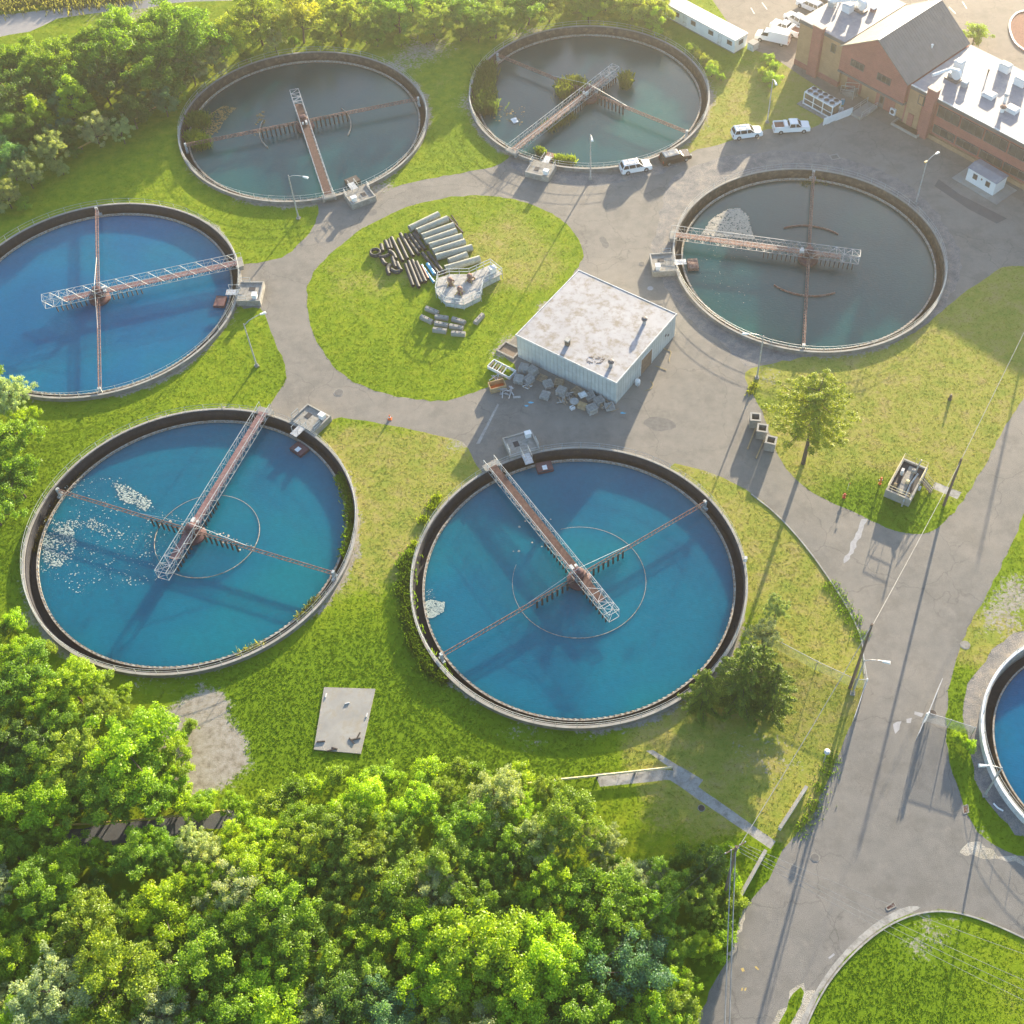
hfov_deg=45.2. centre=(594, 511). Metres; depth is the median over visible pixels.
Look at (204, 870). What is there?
willowy tree
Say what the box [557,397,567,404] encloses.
scrap heap
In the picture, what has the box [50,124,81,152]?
broadleaf tree
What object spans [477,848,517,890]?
willowy tree
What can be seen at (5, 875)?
broadleaf tree
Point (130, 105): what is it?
broadleaf tree
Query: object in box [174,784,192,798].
shrub
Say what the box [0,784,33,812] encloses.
broadleaf tree
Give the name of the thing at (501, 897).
broadleaf tree
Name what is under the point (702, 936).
broadleaf tree
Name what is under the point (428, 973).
broadleaf tree
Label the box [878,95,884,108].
door
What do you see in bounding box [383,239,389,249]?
pipe elbow
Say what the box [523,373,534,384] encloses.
pallet stack
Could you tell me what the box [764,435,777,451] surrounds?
concrete box
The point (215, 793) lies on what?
shrub
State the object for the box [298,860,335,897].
broadleaf tree
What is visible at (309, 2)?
willowy tree
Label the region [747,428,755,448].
timber beam
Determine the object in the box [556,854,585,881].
willowy tree
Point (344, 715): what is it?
concrete pad
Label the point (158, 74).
broadleaf tree
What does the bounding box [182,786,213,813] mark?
shrub
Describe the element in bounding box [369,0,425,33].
broadleaf tree
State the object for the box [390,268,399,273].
pipe elbow
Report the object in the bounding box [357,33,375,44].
shrub
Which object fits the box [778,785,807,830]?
wall
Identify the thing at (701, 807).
manhole cover
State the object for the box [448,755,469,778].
shrub
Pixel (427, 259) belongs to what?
black pipe
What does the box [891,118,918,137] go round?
area well
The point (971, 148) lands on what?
window
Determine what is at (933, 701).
swing gate
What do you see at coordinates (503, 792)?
tree
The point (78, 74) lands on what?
broadleaf tree
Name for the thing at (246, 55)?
shrub
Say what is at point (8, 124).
broadleaf tree
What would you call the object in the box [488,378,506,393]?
open crate
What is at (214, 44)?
broadleaf tree
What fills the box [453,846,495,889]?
broadleaf tree
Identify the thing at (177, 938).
broadleaf tree
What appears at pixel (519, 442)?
control platform
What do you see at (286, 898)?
broadleaf tree
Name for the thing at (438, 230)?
concrete pipe
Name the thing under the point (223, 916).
broadleaf tree
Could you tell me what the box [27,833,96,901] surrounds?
broadleaf tree
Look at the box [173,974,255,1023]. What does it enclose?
broadleaf tree
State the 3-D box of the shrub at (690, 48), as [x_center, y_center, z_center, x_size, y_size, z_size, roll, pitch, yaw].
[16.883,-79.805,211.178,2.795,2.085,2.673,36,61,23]
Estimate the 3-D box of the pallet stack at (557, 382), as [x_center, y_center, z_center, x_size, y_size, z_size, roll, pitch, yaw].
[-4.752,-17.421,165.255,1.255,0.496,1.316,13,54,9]
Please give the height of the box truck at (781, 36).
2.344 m
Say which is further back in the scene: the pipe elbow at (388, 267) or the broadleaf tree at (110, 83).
the broadleaf tree at (110, 83)
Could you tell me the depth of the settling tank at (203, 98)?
205.11 m
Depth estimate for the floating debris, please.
201.16 m
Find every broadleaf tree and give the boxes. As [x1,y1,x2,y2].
[0,33,38,70]
[0,43,17,86]
[0,69,46,116]
[0,111,30,144]
[0,134,36,180]
[0,365,8,396]
[0,418,47,470]
[0,454,41,506]
[0,478,28,525]
[0,633,40,667]
[0,637,68,709]
[0,669,11,693]
[0,694,23,727]
[0,703,47,763]
[0,729,14,768]
[0,754,36,796]
[0,765,75,842]
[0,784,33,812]
[0,826,34,870]
[0,840,17,859]
[0,852,22,906]
[0,855,81,930]
[0,922,59,986]
[0,930,7,946]
[0,947,18,984]
[0,980,15,1013]
[0,993,41,1023]
[3,111,48,144]
[5,406,43,433]
[7,66,53,102]
[7,726,62,784]
[17,35,73,77]
[19,941,73,985]
[21,701,80,744]
[23,94,56,138]
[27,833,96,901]
[41,63,88,103]
[41,91,79,117]
[41,657,105,715]
[41,921,82,967]
[43,67,88,107]
[46,113,76,136]
[48,884,126,963]
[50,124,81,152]
[54,25,100,61]
[55,73,101,126]
[60,764,148,838]
[61,991,147,1023]
[65,923,179,1023]
[67,41,116,80]
[72,867,111,909]
[77,767,108,810]
[79,56,124,105]
[79,836,112,873]
[83,17,153,81]
[83,701,180,807]
[88,4,149,33]
[97,109,118,122]
[103,717,144,740]
[103,758,141,809]
[104,828,156,888]
[110,87,154,128]
[111,12,167,60]
[117,49,183,101]
[118,71,140,94]
[118,763,179,824]
[126,871,194,948]
[129,921,184,975]
[138,825,184,873]
[139,85,180,116]
[141,6,237,65]
[144,0,200,49]
[151,911,241,1012]
[153,764,189,803]
[154,39,208,77]
[154,915,191,960]
[154,948,189,999]
[157,732,195,781]
[161,76,188,105]
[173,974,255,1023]
[183,796,214,825]
[195,885,259,942]
[203,889,274,968]
[208,10,268,54]
[212,27,229,57]
[216,818,266,869]
[219,789,244,816]
[219,838,291,895]
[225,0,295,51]
[225,929,304,1006]
[225,955,317,1023]
[241,861,330,938]
[244,815,287,856]
[258,911,349,997]
[271,0,328,42]
[276,799,330,850]
[288,982,343,1023]
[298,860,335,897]
[307,968,386,1023]
[309,27,333,45]
[311,945,375,1000]
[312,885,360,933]
[314,0,363,39]
[325,0,368,26]
[326,768,392,821]
[331,0,375,14]
[335,915,403,977]
[343,1013,372,1023]
[348,858,431,933]
[359,973,426,1023]
[364,26,386,46]
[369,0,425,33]
[376,0,393,15]
[377,832,425,889]
[382,769,407,793]
[386,897,449,974]
[388,0,429,11]
[388,769,440,828]
[395,938,476,1013]
[424,0,452,17]
[424,891,538,1018]
[429,791,500,868]
[432,1016,450,1023]
[436,0,493,30]
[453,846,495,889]
[462,996,497,1023]
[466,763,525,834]
[467,983,525,1023]
[471,867,520,921]
[483,966,568,1023]
[486,819,532,876]
[488,949,552,1011]
[492,908,579,1002]
[494,827,549,896]
[499,0,550,24]
[502,10,528,34]
[509,882,555,914]
[514,845,571,910]
[533,0,567,22]
[533,968,564,1021]
[542,927,616,1006]
[544,975,633,1023]
[545,865,595,932]
[549,973,598,1017]
[570,862,655,954]
[577,920,679,1017]
[578,3,599,22]
[590,0,613,10]
[602,903,664,953]
[611,1000,645,1023]
[613,0,649,20]
[614,856,669,903]
[615,986,692,1023]
[625,0,675,26]
[625,888,681,942]
[639,970,702,1023]
[643,4,672,28]
[645,855,696,911]
[650,953,681,989]
[656,919,701,971]
[662,963,703,998]
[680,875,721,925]
[684,840,738,888]
[685,923,723,965]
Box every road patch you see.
[368,209,376,215]
[476,404,498,443]
[599,237,608,247]
[644,417,675,430]
[843,519,867,562]
[893,721,900,733]
[914,711,922,716]
[935,179,1006,222]
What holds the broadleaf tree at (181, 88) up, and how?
on the ground at (225, 750)
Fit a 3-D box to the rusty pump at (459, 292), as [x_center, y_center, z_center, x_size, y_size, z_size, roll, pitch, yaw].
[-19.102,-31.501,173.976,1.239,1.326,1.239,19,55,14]
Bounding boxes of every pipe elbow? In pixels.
[379,243,384,252]
[379,253,389,257]
[380,258,387,265]
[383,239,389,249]
[385,263,391,275]
[388,249,397,259]
[390,256,396,268]
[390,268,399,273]
[395,261,402,271]
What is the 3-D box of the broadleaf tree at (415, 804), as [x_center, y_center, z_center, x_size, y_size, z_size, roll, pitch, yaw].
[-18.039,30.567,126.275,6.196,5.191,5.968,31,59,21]
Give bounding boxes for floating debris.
[510,118,518,123]
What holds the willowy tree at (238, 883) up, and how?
on the ground at (225, 750)
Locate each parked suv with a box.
[619,158,651,174]
[658,148,691,165]
[730,124,762,140]
[783,11,805,25]
[795,0,823,11]
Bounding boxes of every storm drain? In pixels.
[885,902,895,910]
[962,804,968,813]
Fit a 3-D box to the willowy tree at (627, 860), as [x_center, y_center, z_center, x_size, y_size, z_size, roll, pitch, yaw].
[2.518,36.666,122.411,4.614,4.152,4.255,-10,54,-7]
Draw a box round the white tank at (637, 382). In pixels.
[635,378,639,386]
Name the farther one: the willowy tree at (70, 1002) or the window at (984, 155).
the window at (984, 155)
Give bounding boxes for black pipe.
[387,238,392,249]
[390,236,404,261]
[397,237,408,259]
[399,232,414,256]
[404,263,414,286]
[407,240,419,255]
[407,260,420,288]
[408,233,421,250]
[410,259,422,283]
[412,232,426,250]
[415,261,426,282]
[421,252,440,275]
[426,251,445,274]
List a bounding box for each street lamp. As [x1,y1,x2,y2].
[243,311,265,367]
[288,175,308,219]
[589,135,592,179]
[742,332,763,379]
[765,80,776,123]
[850,659,890,695]
[913,151,939,204]
[978,764,1002,797]
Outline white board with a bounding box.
[578,391,587,397]
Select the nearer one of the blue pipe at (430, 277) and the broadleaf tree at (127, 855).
the broadleaf tree at (127, 855)
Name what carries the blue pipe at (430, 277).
on the lawn at (354, 301)
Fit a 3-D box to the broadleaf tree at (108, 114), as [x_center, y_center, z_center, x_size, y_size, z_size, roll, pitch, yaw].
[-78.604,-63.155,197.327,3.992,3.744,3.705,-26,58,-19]
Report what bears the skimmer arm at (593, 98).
on the settling tank at (688, 64)
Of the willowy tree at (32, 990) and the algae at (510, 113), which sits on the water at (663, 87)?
the algae at (510, 113)
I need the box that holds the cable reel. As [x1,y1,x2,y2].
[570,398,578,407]
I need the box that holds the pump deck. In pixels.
[435,259,502,308]
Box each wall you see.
[741,849,766,895]
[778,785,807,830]
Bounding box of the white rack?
[487,359,515,379]
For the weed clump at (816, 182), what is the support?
in the settling tank at (908, 212)
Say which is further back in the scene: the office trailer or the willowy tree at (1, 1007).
the office trailer
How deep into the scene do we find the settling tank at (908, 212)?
184.56 m
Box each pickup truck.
[769,19,799,37]
[772,118,809,134]
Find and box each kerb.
[751,493,864,672]
[800,906,919,1023]
[807,910,1023,1023]
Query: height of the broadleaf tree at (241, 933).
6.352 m
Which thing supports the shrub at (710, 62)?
on the ground at (225, 750)
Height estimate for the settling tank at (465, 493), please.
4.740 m
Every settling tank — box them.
[0,198,241,401]
[20,404,357,677]
[177,47,427,204]
[410,443,747,730]
[469,21,709,171]
[672,163,947,355]
[979,646,1023,823]
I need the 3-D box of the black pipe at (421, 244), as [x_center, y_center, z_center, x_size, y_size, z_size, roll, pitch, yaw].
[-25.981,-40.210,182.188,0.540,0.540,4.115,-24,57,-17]
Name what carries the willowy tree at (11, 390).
on the ground at (225, 750)
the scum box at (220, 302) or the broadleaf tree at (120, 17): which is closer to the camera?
the scum box at (220, 302)
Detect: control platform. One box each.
[225,277,264,305]
[290,403,331,436]
[343,178,376,209]
[502,430,539,464]
[525,152,556,182]
[649,248,686,276]
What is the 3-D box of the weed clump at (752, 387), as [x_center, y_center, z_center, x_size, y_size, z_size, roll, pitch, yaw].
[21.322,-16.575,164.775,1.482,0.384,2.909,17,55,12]
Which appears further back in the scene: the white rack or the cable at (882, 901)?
the white rack
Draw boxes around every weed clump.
[33,472,83,552]
[232,639,266,657]
[294,594,324,620]
[333,469,359,524]
[336,519,354,562]
[745,382,759,394]
[799,178,826,187]
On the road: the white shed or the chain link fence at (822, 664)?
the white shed
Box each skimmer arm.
[55,487,337,581]
[56,207,142,392]
[184,96,420,153]
[438,500,707,664]
[496,53,687,138]
[763,170,852,348]
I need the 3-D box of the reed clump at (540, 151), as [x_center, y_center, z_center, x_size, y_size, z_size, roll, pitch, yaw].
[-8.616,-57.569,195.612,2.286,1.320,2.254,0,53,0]
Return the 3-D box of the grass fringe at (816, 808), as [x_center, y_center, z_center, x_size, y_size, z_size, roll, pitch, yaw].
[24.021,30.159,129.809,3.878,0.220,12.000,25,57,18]
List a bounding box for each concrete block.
[419,314,433,324]
[425,306,439,314]
[432,327,446,333]
[434,314,448,321]
[434,320,448,328]
[449,323,463,330]
[451,316,466,325]
[451,330,465,336]
[473,312,484,324]
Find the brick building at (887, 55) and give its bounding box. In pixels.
[794,0,1023,189]
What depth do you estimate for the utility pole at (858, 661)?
132.38 m
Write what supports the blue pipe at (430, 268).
on the lawn at (354, 301)
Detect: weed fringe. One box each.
[390,546,452,687]
[399,491,445,578]
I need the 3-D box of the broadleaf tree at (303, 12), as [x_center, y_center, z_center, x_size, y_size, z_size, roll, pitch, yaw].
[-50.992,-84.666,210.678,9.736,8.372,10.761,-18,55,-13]
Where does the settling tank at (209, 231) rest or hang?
on the ground at (225, 750)
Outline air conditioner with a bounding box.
[889,107,896,115]
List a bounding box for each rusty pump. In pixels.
[446,277,454,287]
[455,286,463,296]
[465,273,475,283]
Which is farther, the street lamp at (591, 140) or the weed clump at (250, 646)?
the street lamp at (591, 140)
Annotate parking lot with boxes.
[713,0,1023,201]
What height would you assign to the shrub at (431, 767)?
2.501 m
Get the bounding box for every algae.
[204,106,236,136]
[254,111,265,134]
[494,106,524,124]
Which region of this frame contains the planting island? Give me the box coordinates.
[1008,10,1023,50]
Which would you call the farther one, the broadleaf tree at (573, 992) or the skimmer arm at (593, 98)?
the skimmer arm at (593, 98)
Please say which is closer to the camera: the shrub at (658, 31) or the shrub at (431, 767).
the shrub at (431, 767)
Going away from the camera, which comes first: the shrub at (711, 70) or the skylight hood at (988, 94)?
the skylight hood at (988, 94)
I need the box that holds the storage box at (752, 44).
[747,38,758,51]
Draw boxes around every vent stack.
[1000,104,1006,112]
[1003,93,1008,102]
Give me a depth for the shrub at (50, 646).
139.27 m
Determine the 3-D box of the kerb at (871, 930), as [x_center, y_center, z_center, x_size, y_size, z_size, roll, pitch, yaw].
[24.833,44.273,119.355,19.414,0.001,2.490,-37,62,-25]
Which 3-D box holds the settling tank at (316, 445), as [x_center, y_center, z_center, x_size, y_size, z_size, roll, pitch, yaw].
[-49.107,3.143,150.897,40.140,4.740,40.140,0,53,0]
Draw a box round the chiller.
[797,86,841,123]
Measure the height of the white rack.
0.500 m
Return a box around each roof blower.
[830,0,867,14]
[932,67,962,84]
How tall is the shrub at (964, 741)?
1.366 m
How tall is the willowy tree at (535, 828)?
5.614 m
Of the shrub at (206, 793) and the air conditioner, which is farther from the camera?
the air conditioner
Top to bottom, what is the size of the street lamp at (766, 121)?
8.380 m
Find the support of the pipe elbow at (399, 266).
on the lawn at (354, 301)
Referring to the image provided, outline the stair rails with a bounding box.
[840,82,859,99]
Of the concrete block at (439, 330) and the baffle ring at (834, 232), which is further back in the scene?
the baffle ring at (834, 232)
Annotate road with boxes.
[241,104,1023,1023]
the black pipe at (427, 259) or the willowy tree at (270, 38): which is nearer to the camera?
the black pipe at (427, 259)
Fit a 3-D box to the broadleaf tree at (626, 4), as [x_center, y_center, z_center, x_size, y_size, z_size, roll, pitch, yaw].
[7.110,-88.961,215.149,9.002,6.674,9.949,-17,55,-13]
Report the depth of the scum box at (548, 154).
195.17 m
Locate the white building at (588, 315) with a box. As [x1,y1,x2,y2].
[515,269,676,403]
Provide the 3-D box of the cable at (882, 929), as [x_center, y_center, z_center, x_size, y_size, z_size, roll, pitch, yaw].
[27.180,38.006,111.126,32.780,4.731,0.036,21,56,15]
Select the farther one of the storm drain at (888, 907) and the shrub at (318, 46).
the shrub at (318, 46)
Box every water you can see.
[0,215,230,393]
[39,423,345,666]
[190,63,418,199]
[425,462,732,718]
[479,37,699,166]
[683,181,933,348]
[994,669,1023,803]
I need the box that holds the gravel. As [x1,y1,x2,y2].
[511,150,1023,835]
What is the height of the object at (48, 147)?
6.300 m
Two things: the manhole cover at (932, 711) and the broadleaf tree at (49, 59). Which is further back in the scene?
the broadleaf tree at (49, 59)
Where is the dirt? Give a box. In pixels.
[728,841,1023,1023]
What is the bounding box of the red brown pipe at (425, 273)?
[420,265,428,279]
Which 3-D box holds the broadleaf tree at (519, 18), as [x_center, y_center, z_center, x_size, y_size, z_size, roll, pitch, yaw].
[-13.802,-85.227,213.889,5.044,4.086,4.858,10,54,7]
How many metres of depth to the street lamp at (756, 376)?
162.39 m
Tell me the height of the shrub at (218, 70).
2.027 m
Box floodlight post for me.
[823,749,829,761]
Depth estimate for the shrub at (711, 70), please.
206.79 m
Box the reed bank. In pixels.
[0,0,142,20]
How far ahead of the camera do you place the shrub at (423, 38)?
211.94 m
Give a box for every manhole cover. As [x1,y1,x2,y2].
[334,389,343,395]
[698,804,704,811]
[810,853,819,861]
[928,709,936,716]
[960,641,969,649]
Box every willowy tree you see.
[0,103,23,125]
[0,177,18,209]
[0,375,37,418]
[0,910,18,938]
[0,940,96,1023]
[0,990,42,1012]
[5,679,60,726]
[6,155,43,188]
[21,743,72,787]
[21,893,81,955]
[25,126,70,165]
[26,813,68,848]
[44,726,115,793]
[58,793,86,820]
[63,957,119,1010]
[64,719,99,744]
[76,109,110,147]
[78,682,133,726]
[79,932,134,968]
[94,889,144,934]
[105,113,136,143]
[110,1005,157,1023]
[124,823,160,847]
[128,982,206,1023]
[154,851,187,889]
[174,822,209,858]
[175,52,207,86]
[182,831,223,879]
[182,859,228,912]
[191,855,274,921]
[200,42,228,73]
[256,908,291,953]
[263,28,287,52]
[268,820,333,890]
[279,0,321,7]
[305,803,371,862]
[310,848,368,910]
[336,829,398,891]
[343,2,383,39]
[349,953,402,1007]
[371,810,424,858]
[386,962,421,994]
[401,0,459,39]
[409,834,476,898]
[409,863,462,914]
[409,986,473,1023]
[430,794,479,833]
[431,775,461,809]
[437,876,503,932]
[474,0,523,38]
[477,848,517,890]
[496,785,544,829]
[513,815,568,865]
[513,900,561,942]
[528,774,563,812]
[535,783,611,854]
[538,1012,554,1023]
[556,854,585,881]
[580,821,627,867]
[581,909,616,949]
[584,860,617,897]
[601,857,631,891]
[742,616,783,653]
[763,592,790,619]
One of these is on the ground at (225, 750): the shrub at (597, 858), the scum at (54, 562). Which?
the shrub at (597, 858)
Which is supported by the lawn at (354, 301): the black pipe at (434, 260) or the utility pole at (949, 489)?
the black pipe at (434, 260)
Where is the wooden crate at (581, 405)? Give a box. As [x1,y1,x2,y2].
[577,401,587,410]
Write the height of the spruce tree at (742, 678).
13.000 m
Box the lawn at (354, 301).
[306,195,803,1023]
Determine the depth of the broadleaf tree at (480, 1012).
112.90 m
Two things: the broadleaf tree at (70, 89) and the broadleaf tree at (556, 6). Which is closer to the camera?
the broadleaf tree at (70, 89)
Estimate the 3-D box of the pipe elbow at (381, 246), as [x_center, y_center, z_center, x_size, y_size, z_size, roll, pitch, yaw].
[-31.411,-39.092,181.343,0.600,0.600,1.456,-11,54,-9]
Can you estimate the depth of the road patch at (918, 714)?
135.78 m
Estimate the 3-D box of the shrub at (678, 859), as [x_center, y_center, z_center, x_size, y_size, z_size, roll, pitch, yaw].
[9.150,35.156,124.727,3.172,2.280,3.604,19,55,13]
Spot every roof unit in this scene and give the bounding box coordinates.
[827,0,836,7]
[841,2,854,13]
[953,57,965,71]
[998,60,1012,73]
[1013,73,1023,87]
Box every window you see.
[830,43,836,53]
[850,58,864,71]
[876,73,890,85]
[917,94,925,106]
[932,124,955,142]
[936,105,960,126]
[955,136,978,154]
[959,118,984,138]
[978,149,1002,167]
[983,130,1008,151]
[1002,162,1023,180]
[1007,143,1023,161]
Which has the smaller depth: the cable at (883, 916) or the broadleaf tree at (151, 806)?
the cable at (883, 916)
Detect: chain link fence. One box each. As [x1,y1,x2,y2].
[771,640,854,684]
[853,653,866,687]
[926,713,975,735]
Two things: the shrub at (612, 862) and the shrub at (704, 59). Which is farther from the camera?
the shrub at (704, 59)
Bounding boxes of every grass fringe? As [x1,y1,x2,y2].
[789,749,840,839]
[820,579,870,641]
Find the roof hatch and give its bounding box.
[870,6,876,12]
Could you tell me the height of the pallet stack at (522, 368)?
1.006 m
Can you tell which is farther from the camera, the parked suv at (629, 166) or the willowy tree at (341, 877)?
the parked suv at (629, 166)
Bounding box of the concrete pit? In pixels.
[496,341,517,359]
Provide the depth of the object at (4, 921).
118.96 m
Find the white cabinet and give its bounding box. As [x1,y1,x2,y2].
[488,264,496,273]
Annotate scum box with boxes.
[213,296,226,307]
[289,441,308,457]
[344,175,360,186]
[535,460,553,473]
[541,151,556,161]
[687,258,698,270]
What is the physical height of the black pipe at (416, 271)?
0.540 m
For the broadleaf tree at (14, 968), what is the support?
on the ground at (225, 750)
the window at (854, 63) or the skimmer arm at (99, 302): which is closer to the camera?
the skimmer arm at (99, 302)
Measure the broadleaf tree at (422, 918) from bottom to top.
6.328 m
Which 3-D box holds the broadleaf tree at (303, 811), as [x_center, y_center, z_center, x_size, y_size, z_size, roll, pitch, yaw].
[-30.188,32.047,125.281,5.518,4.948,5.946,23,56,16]
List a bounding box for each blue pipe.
[421,264,434,282]
[426,262,435,275]
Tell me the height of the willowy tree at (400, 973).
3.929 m
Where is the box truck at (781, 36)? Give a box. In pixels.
[754,25,791,46]
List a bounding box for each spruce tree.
[677,668,726,728]
[711,642,771,728]
[735,642,788,710]
[747,662,797,731]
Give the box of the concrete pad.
[314,687,374,753]
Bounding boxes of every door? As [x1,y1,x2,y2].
[558,365,563,378]
[640,347,652,375]
[846,77,861,94]
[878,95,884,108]
[906,113,913,126]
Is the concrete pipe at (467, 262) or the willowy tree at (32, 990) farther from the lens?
the concrete pipe at (467, 262)
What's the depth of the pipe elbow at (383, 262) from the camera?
179.20 m
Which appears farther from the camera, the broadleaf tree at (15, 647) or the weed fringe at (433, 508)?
the weed fringe at (433, 508)
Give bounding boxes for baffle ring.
[154,495,259,578]
[259,108,351,147]
[512,527,645,638]
[774,225,838,296]
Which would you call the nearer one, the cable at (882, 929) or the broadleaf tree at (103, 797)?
the cable at (882, 929)
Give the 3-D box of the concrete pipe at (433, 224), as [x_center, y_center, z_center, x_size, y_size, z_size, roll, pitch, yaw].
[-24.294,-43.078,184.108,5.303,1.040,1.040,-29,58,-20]
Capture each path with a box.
[52,810,239,847]
[595,482,960,848]
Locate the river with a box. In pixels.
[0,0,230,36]
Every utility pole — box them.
[724,841,745,891]
[848,623,872,688]
[942,458,962,505]
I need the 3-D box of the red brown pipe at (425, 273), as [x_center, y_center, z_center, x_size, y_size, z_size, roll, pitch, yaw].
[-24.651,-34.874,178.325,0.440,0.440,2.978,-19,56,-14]
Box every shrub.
[0,202,9,213]
[0,606,27,632]
[0,619,16,638]
[39,639,59,653]
[44,158,61,170]
[52,163,69,176]
[60,654,81,674]
[66,146,83,158]
[88,668,114,695]
[113,681,133,697]
[163,782,194,818]
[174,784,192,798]
[176,729,189,744]
[181,77,190,88]
[182,718,199,735]
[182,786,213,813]
[195,74,210,82]
[196,789,218,806]
[213,61,228,74]
[227,799,259,823]
[238,47,253,62]
[251,788,286,824]
[270,772,310,807]
[287,36,300,46]
[304,771,330,798]
[314,43,324,50]
[325,763,348,787]
[334,37,347,46]
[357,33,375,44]
[360,759,395,793]
[410,754,447,788]
[415,31,435,44]
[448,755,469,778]
[452,26,469,40]
[459,759,492,787]
[507,759,536,788]
[535,774,557,802]
[584,834,618,864]
[592,12,608,24]
[606,853,624,873]
[634,855,668,877]
[651,27,663,36]
[668,840,696,871]
[685,43,699,54]
[692,49,702,59]
[698,53,711,66]
[705,60,722,70]
[705,63,719,76]
[705,927,737,964]
[709,864,742,897]
[710,906,739,933]
[714,843,731,866]
[715,73,725,80]
[716,884,751,917]
[719,840,739,858]
[757,66,770,75]
[760,53,775,62]
[761,70,785,88]
[766,59,781,73]
[952,730,964,741]
[956,734,970,746]
[962,22,994,45]
[962,739,976,754]
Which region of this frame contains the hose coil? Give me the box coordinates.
[369,248,381,257]
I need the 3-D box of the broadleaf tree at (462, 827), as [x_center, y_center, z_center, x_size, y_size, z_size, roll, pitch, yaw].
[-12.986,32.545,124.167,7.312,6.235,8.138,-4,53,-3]
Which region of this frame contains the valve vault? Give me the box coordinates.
[884,453,935,506]
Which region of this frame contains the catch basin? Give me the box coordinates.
[829,154,840,159]
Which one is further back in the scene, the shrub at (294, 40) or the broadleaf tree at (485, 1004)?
the shrub at (294, 40)
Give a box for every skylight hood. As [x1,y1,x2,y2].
[981,89,997,100]
[1005,103,1020,115]
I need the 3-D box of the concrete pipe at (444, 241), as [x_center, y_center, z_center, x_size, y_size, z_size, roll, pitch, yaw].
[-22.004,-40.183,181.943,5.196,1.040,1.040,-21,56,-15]
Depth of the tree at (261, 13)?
207.96 m
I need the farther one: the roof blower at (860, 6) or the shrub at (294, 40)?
the shrub at (294, 40)
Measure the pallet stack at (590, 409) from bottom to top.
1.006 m
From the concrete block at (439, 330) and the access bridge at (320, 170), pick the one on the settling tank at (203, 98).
the access bridge at (320, 170)
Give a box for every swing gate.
[852,678,867,723]
[916,712,927,739]
[924,678,942,721]
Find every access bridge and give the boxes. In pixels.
[41,253,243,308]
[154,402,273,580]
[290,88,336,202]
[482,455,619,621]
[505,63,618,157]
[669,225,860,264]
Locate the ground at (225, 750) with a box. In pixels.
[0,0,1023,1023]
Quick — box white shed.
[952,159,1016,204]
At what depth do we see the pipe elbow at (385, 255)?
180.01 m
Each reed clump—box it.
[180,127,212,151]
[181,107,215,130]
[466,57,509,117]
[533,146,546,156]
[541,108,578,131]
[552,73,590,99]
[552,152,578,165]
[617,68,634,89]
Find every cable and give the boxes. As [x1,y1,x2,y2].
[598,860,716,963]
[724,851,731,1023]
[728,845,1022,999]
[729,852,735,1023]
[737,627,870,849]
[738,847,1022,989]
[741,845,1022,979]
[752,847,1022,953]
[873,463,959,623]
[962,333,1023,457]
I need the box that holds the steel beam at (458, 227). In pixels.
[448,216,463,233]
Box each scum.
[41,478,167,592]
[42,527,75,566]
[53,519,123,535]
[112,483,151,511]
[169,515,251,550]
[425,600,444,617]
[702,208,753,238]
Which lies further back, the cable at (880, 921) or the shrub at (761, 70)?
the shrub at (761, 70)
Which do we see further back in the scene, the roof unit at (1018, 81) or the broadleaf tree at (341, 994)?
the roof unit at (1018, 81)
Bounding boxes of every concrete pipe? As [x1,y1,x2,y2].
[408,211,440,231]
[415,215,448,234]
[421,222,454,239]
[424,228,457,244]
[428,233,462,249]
[432,238,465,254]
[435,244,472,260]
[444,255,480,271]
[447,252,468,263]
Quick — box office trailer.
[665,0,747,53]
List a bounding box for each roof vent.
[564,337,570,346]
[608,359,613,366]
[641,316,647,324]
[960,79,969,87]
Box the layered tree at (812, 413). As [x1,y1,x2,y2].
[762,368,862,464]
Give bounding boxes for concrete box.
[749,412,760,428]
[755,423,768,439]
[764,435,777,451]
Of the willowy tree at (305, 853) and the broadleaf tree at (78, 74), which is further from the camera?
the broadleaf tree at (78, 74)
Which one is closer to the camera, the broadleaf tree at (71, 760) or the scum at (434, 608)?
the broadleaf tree at (71, 760)
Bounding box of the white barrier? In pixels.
[823,107,852,125]
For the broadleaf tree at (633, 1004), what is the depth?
112.93 m
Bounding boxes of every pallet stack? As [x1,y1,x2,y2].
[513,373,523,384]
[518,362,528,374]
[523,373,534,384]
[527,364,538,376]
[536,373,547,381]
[539,390,550,400]
[542,379,553,389]
[554,378,563,386]
[555,385,567,396]
[570,386,582,396]
[585,390,595,401]
[585,402,597,415]
[593,395,605,406]
[604,401,614,411]
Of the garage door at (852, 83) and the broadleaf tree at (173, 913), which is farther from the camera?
the garage door at (852, 83)
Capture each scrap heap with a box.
[489,373,504,380]
[497,386,513,398]
[523,382,532,388]
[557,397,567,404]
[560,392,573,401]
[598,399,611,408]

